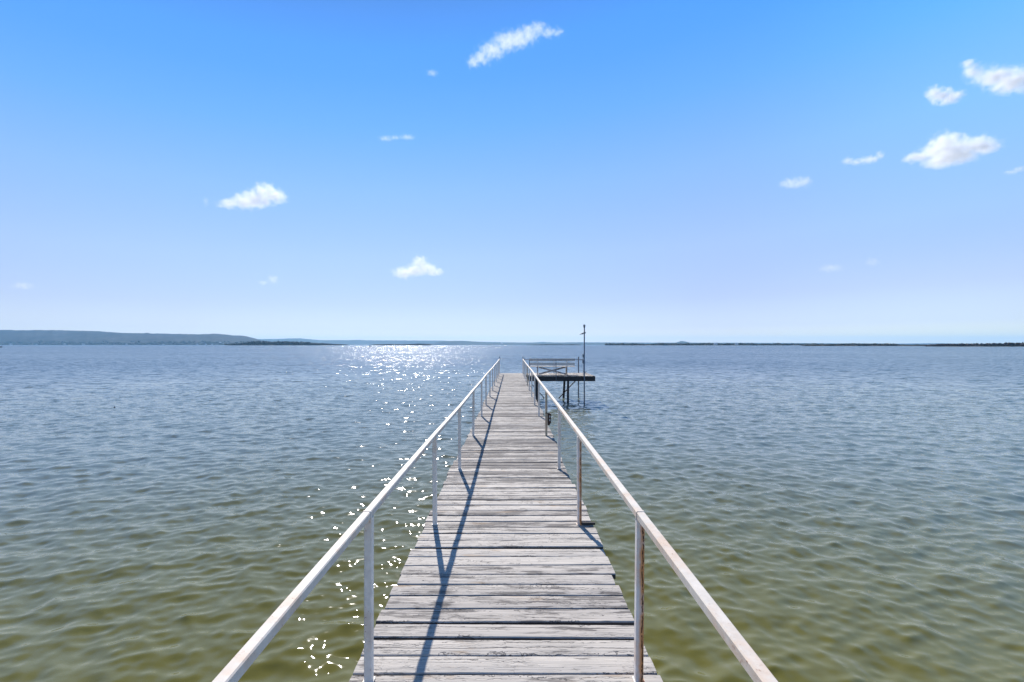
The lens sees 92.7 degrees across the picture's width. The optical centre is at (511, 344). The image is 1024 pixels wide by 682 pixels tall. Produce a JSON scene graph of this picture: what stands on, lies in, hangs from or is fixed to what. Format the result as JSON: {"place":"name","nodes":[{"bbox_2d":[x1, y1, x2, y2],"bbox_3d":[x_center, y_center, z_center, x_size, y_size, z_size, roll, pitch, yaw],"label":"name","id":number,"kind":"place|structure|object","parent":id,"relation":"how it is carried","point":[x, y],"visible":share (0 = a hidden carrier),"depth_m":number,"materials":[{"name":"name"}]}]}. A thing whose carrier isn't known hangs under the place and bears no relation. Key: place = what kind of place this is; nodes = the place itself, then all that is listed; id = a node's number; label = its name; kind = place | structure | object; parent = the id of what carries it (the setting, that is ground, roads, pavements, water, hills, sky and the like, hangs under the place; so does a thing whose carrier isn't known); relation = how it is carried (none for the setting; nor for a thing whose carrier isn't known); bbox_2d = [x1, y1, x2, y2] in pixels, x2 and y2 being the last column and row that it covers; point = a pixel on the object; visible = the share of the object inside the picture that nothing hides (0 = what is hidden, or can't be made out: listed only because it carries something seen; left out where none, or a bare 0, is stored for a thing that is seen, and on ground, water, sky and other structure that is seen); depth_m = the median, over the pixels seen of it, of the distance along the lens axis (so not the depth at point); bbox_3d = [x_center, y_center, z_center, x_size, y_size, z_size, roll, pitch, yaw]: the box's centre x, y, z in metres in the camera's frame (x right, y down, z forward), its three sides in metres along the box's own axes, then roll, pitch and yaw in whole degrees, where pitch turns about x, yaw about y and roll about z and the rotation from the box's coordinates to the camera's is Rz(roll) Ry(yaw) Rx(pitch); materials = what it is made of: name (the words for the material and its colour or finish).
{"place":"outdoors","nodes":[
{"label":"outdoors","id":0,"kind":"place"},
{"bbox_2d":[0,330,261,344],"bbox_3d":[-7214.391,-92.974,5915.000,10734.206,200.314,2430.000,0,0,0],"label":"hills","id":1,"kind":"structure","parent":0,"point":[31,336],"depth_m":5512.85,"materials":[{"name":"green plant"}]},
{"bbox_2d":[0,340,260,344],"bbox_3d":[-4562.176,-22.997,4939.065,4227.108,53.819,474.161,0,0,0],"label":"woodland","id":2,"kind":"object","parent":1,"relation":"on","point":[111,343],"visible":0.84,"depth_m":4816.57,"materials":[{"name":"green plant"}]},
{"bbox_2d":[0,345,1023,681],"bbox_3d":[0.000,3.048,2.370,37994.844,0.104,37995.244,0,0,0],"label":"water","id":3,"kind":"structure","parent":0,"point":[184,513],"depth_m":9.88,"materials":[{"name":"blue liquid"}]},
{"bbox_2d":[212,356,777,681],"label":"pier","id":4,"kind":"structure","parent":3,"relation":"in","point":[507,574],"depth_m":3.12,"materials":[{"name":"grey wood"}]},
{"bbox_2d":[547,413,550,424],"bbox_3d":[0.645,1.319,8.718,0.098,0.223,0.094,0,0,0],"label":"outlet box","id":5,"kind":"object","parent":4,"relation":"attached to","point":[549,418],"visible":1,"depth_m":8.68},
{"bbox_2d":[524,357,594,402],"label":"dock platform","id":6,"kind":"structure","parent":3,"relation":"in","point":[574,377],"depth_m":25.43,"materials":[{"name":"wood"}]},
{"bbox_2d":[529,358,574,374],"bbox_3d":[2.148,1.173,26.368,2.443,0.889,0.514,0,0,0],"label":"bench","id":7,"kind":"object","parent":6,"relation":"on","point":[550,370],"visible":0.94,"depth_m":26.12,"materials":[{"name":"white paint"}]},
{"bbox_2d":[580,325,585,403],"bbox_3d":[3.661,1.940,25.270,0.322,5.960,0.180,0,0,0],"label":"lamp post","id":8,"kind":"object","parent":6,"relation":"attached to","point":[583,355],"visible":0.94,"depth_m":25.24,"materials":[{"name":"grey metal"}]},
{"bbox_2d":[0,0,1023,343],"label":"sky","id":9,"kind":"structure","parent":0,"point":[650,171],"materials":[{"name":"blue"}]},
{"bbox_2d":[431,341,639,344],"bbox_3d":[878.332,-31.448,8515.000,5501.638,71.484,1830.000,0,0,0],"label":"hills","id":10,"kind":"structure","parent":0,"point":[460,343],"depth_m":7929.66,"materials":[{"name":"green plant"}]},
{"bbox_2d":[259,338,954,344],"bbox_3d":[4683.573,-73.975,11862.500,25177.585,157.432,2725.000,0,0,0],"label":"hills","id":11,"kind":"structure","parent":0,"point":[360,342],"depth_m":11186.38,"materials":[{"name":"green plant"}]},
{"bbox_2d":[817,345,918,345],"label":"shore","id":12,"kind":"structure","parent":0,"point":[869,345],"depth_m":1181.07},
{"bbox_2d":[802,343,928,345],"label":"woodland","id":13,"kind":"object","parent":12,"relation":"on","point":[874,344],"visible":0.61,"depth_m":1175.34,"materials":[{"name":"green plant"}]},
{"bbox_2d":[925,346,1023,346],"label":"shore","id":14,"kind":"structure","parent":0,"point":[974,346],"depth_m":805.98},
{"bbox_2d":[922,342,1023,345],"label":"woodland","id":15,"kind":"object","parent":14,"relation":"on","point":[996,344],"visible":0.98,"depth_m":820.26,"materials":[{"name":"green plant"}]},
{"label":"island","id":16,"kind":"structure","parent":0,"visible":0},
{"bbox_2d":[223,340,346,344],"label":"woodland","id":17,"kind":"object","parent":16,"relation":"on","point":[263,342],"visible":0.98,"depth_m":2374.62,"materials":[{"name":"green plant"}]},
{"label":"island","id":18,"kind":"structure","parent":0,"visible":0},
{"bbox_2d":[374,343,431,344],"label":"woodland","id":19,"kind":"object","parent":18,"relation":"on","point":[403,344],"visible":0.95,"depth_m":2716.80,"materials":[{"name":"green plant"}]},
{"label":"island","id":20,"kind":"structure","parent":0,"visible":0},
{"bbox_2d":[537,344,575,344],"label":"woodland","id":21,"kind":"object","parent":20,"relation":"on","point":[557,344],"visible":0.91,"depth_m":3038.52,"materials":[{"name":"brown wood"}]},
{"bbox_3d":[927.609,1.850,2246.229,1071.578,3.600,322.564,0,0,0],"label":"shore","id":22,"kind":"structure","parent":0,"visible":0},
{"bbox_2d":[605,343,842,344],"bbox_3d":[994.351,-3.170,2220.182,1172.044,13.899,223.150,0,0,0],"label":"woodland","id":23,"kind":"object","parent":22,"relation":"on","point":[708,344],"visible":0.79,"depth_m":2139.40,"materials":[{"name":"green plant"}]}
]}

